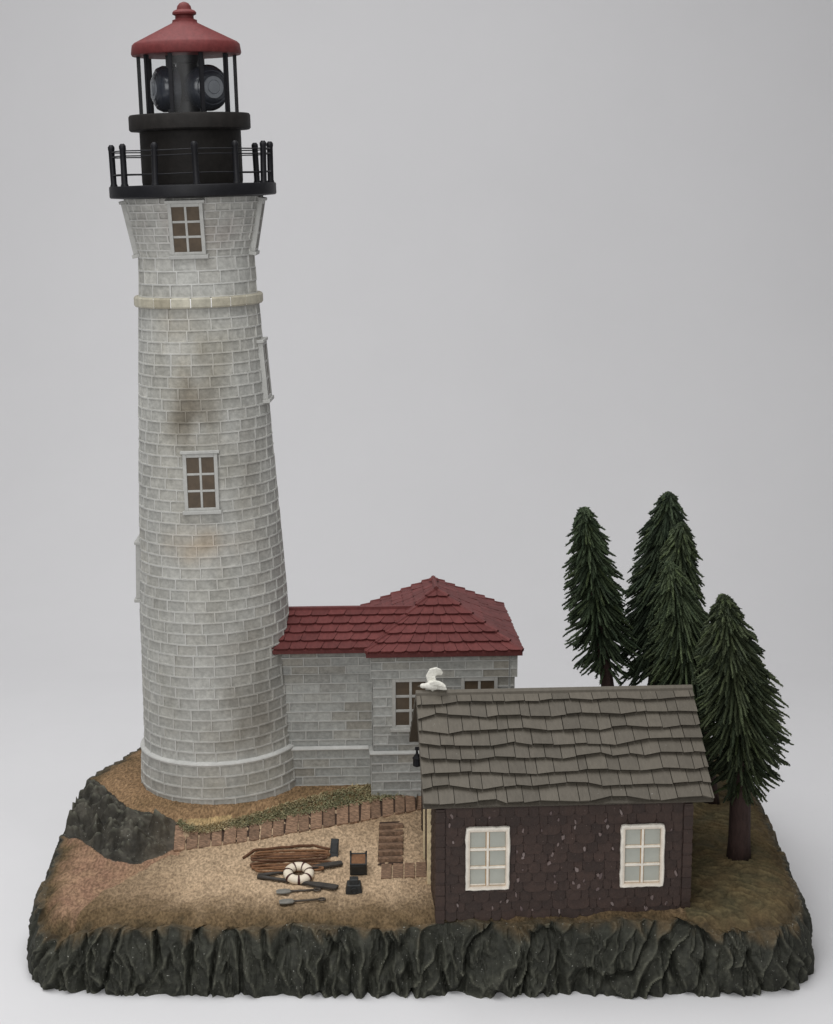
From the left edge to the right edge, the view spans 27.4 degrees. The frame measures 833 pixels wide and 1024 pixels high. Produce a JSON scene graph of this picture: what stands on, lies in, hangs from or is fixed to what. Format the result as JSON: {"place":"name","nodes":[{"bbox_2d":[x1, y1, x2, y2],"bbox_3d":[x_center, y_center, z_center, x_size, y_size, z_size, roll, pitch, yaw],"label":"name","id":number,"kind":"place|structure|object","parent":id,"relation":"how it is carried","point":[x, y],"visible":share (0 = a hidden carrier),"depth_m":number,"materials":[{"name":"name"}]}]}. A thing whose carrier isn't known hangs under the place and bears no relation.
{"place":"outdoors","nodes":[
{"label":"outdoors","id":0,"kind":"place"},
{"bbox_2d":[0,0,832,670],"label":"backdrop","id":1,"kind":"structure","parent":0,"point":[534,276],"depth_m":104.91,"materials":[{"name":"white paper"}]},
{"bbox_2d":[0,671,832,1023],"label":"tabletop","id":2,"kind":"object","parent":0,"point":[64,735],"depth_m":61.12,"materials":[{"name":"white"}]},
{"bbox_2d":[26,747,814,998],"bbox_3d":[0.085,11.188,58.730,24.948,3.662,16.710,0,11,0],"label":"diorama base","id":3,"kind":"object","parent":2,"relation":"on","point":[128,901],"visible":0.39,"depth_m":51.69,"materials":[{"name":"paint"}]},
{"bbox_2d":[108,2,295,804],"bbox_3d":[-7.203,-3.519,57.940,5.757,26.590,5.757,-2,11,0],"label":"lighthouse","id":4,"kind":"object","parent":3,"relation":"on","point":[210,565],"visible":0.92,"depth_m":56.38,"materials":[{"name":"paint"}]},
{"bbox_2d":[119,201,139,258],"bbox_3d":[-9.385,-9.431,56.793,0.747,1.937,1.270,-2,11,0],"label":"window","id":5,"kind":"structure","parent":4,"relation":"in","point":[132,240],"depth_m":56.26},
{"bbox_2d":[134,535,140,602],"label":"window","id":6,"kind":"structure","parent":4,"relation":"in","point":[137,599],"depth_m":58.37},
{"bbox_2d":[164,199,208,259],"bbox_3d":[-7.366,-9.100,54.800,1.270,1.937,0.747,-2,11,0],"label":"window","id":7,"kind":"structure","parent":4,"relation":"in","point":[185,217],"depth_m":54.69,"materials":[{"name":"white wood"}]},
{"bbox_2d":[180,450,221,514],"bbox_3d":[-7.078,-0.982,56.145,1.294,2.116,0.548,-2,11,0],"label":"window","id":8,"kind":"structure","parent":4,"relation":"in","point":[200,468],"depth_m":56.03,"materials":[{"name":"white wood"}]},
{"bbox_2d":[249,197,266,254],"bbox_3d":[-5.347,-9.537,56.773,0.700,1.936,1.270,0,11,0],"label":"window","id":9,"kind":"structure","parent":4,"relation":"in","point":[255,240],"depth_m":56.32,"materials":[{"name":"white wood"}]},
{"bbox_2d":[256,337,273,402],"bbox_3d":[-5.176,-4.796,57.630,0.564,2.138,1.294,-2,11,0],"label":"window","id":10,"kind":"structure","parent":4,"relation":"in","point":[268,397],"depth_m":57.19,"materials":[{"name":"white wood"}]},
{"bbox_2d":[242,844,331,872],"bbox_3d":[-4.157,11.180,55.092,2.961,0.220,1.963,0,11,0],"label":"firewood pile","id":11,"kind":"object","parent":3,"relation":"on","point":[282,858],"visible":0.95,"depth_m":55.13,"materials":[{"name":"brown wood"}]},
{"bbox_2d":[176,783,402,832],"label":"grass verge","id":12,"kind":"object","parent":3,"relation":"on","point":[222,824],"depth_m":57.84,"materials":[{"name":"green plant"}]},
{"bbox_2d":[173,795,421,851],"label":"retaining wall","id":13,"kind":"structure","parent":3,"relation":"on","point":[353,813],"depth_m":57.31,"materials":[{"name":"brown wood"}]},
{"bbox_2d":[257,874,338,889],"bbox_3d":[-3.740,11.607,53.602,2.667,0.172,0.294,3,11,16],"label":"oar","id":14,"kind":"object","parent":3,"relation":"on","point":[331,886],"visible":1,"depth_m":53.47,"materials":[{"name":"grey wood"}]},
{"bbox_2d":[283,862,313,884],"bbox_3d":[-3.718,11.409,53.904,0.994,0.280,0.992,-1,27,-6],"label":"life ring","id":15,"kind":"object","parent":14,"relation":"on","point":[289,870],"visible":1,"depth_m":53.77,"materials":[{"name":"white plastic"}]},
{"bbox_2d":[276,888,320,893],"bbox_3d":[-3.666,11.792,53.121,1.399,0.087,0.320,-1,11,-7],"label":"shovel","id":16,"kind":"object","parent":3,"relation":"on","point":[283,891],"visible":1,"depth_m":53.09,"materials":[{"name":"grey metal"}]},
{"bbox_2d":[258,861,342,875],"bbox_3d":[-3.691,11.396,54.396,2.737,0.217,0.273,-3,11,-16],"label":"oar","id":17,"kind":"object","parent":3,"relation":"on","point":[330,864],"visible":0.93,"depth_m":54.51,"materials":[{"name":"grey wood"}]},
{"bbox_2d":[279,897,325,903],"bbox_3d":[-3.506,11.965,52.544,1.444,0.089,0.320,-2,11,-8],"label":"shovel","id":18,"kind":"object","parent":3,"relation":"on","point":[286,901],"visible":1,"depth_m":52.52,"materials":[{"name":"grey metal"}]},
{"bbox_2d":[330,838,338,856],"bbox_3d":[-2.674,10.941,55.506,0.301,0.662,0.421,0,11,0],"label":"mooring block","id":19,"kind":"object","parent":3,"relation":"on","point":[334,848],"depth_m":55.39,"materials":[{"name":"metal"}]},
{"bbox_2d":[345,876,361,894],"bbox_3d":[-1.948,11.618,53.150,0.529,0.490,0.451,-1,18,-3],"label":"lantern","id":20,"kind":"object","parent":3,"relation":"on","point":[353,885],"visible":1,"depth_m":53.00,"materials":[{"name":"metal"}]},
{"bbox_2d":[350,851,366,875],"bbox_3d":[-1.851,11.176,54.396,0.559,0.638,0.660,0,26,-1],"label":"crate","id":21,"kind":"object","parent":3,"relation":"on","point":[358,864],"visible":0.99,"depth_m":54.18,"materials":[{"name":"metal"}]},
{"bbox_2d":[226,575,523,796],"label":"keeper house","id":22,"kind":"structure","parent":3,"relation":"on","point":[354,677],"depth_m":58.85,"materials":[{"name":"paint"}]},
{"bbox_2d":[390,678,428,731],"bbox_3d":[-0.209,6.585,58.574,1.400,1.880,0.425,-1,11,-3],"label":"window","id":23,"kind":"structure","parent":22,"relation":"in","point":[403,690],"depth_m":58.43,"materials":[{"name":"white wood"}]},
{"bbox_2d":[461,677,497,688],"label":"window","id":24,"kind":"structure","parent":22,"relation":"in","point":[482,682],"depth_m":58.46,"materials":[{"name":"white wood"}]},
{"bbox_2d":[378,821,425,878],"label":"wooden steps","id":25,"kind":"structure","parent":3,"relation":"on","point":[390,848],"depth_m":55.35,"materials":[{"name":"brown wood"}]},
{"bbox_2d":[409,685,714,923],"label":"shingled shed","id":26,"kind":"structure","parent":3,"relation":"on","point":[571,802],"depth_m":51.77,"materials":[{"name":"brown wood"}]},
{"bbox_2d":[423,809,430,884],"bbox_3d":[0.374,10.396,54.317,0.200,2.900,1.900,-1,11,-4],"label":"door","id":27,"kind":"structure","parent":26,"relation":"in","point":[426,812],"depth_m":53.53,"materials":[{"name":"white wood"}]},
{"bbox_2d":[418,667,446,690],"bbox_3d":[0.488,5.250,53.328,0.912,0.717,0.547,0,11,0],"label":"seagull","id":28,"kind":"object","parent":26,"relation":"on","point":[432,684],"visible":1,"depth_m":53.31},
{"bbox_2d":[465,826,509,890],"bbox_3d":[2.137,10.433,51.377,1.360,2.012,0.159,-1,11,-4],"label":"window","id":29,"kind":"structure","parent":26,"relation":"in","point":[487,851],"depth_m":51.38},
{"bbox_2d":[619,823,664,887],"bbox_3d":[6.838,10.409,51.707,1.365,2.010,0.159,-1,11,-4],"label":"window","id":30,"kind":"structure","parent":26,"relation":"in","point":[642,846],"depth_m":51.70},
{"bbox_2d":[562,506,641,685],"bbox_3d":[6.483,4.824,60.031,2.862,10.240,2.669,0,11,0],"label":"pine tree","id":31,"kind":"object","parent":3,"relation":"on","point":[594,588],"visible":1,"depth_m":59.25,"materials":[{"name":"green plant"}]},
{"bbox_2d":[616,491,698,685],"bbox_3d":[8.605,4.467,60.822,3.007,10.586,3.106,0,11,0],"label":"pine tree","id":32,"kind":"object","parent":3,"relation":"on","point":[667,512],"visible":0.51,"depth_m":60.02,"materials":[{"name":"green plant"}]},
{"bbox_2d":[642,522,706,684],"bbox_3d":[9.011,5.101,59.693,2.297,9.757,2.297,0,11,0],"label":"pine tree","id":33,"kind":"object","parent":3,"relation":"on","point":[679,550],"visible":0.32,"depth_m":58.76,"materials":[{"name":"green plant"}]},
{"bbox_2d":[649,560,719,804],"bbox_3d":[9.630,5.920,58.389,3.381,8.742,3.243,0,11,0],"label":"pine tree","id":34,"kind":"object","parent":3,"relation":"on","point":[683,618],"visible":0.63,"depth_m":57.47,"materials":[{"name":"green plant"}]},
{"bbox_2d":[691,593,793,860],"bbox_3d":[10.301,6.938,54.483,3.521,8.965,3.447,0,11,0],"label":"pine tree","id":35,"kind":"object","parent":3,"relation":"on","point":[737,695],"visible":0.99,"depth_m":53.66,"materials":[{"name":"green plant"}]}
]}

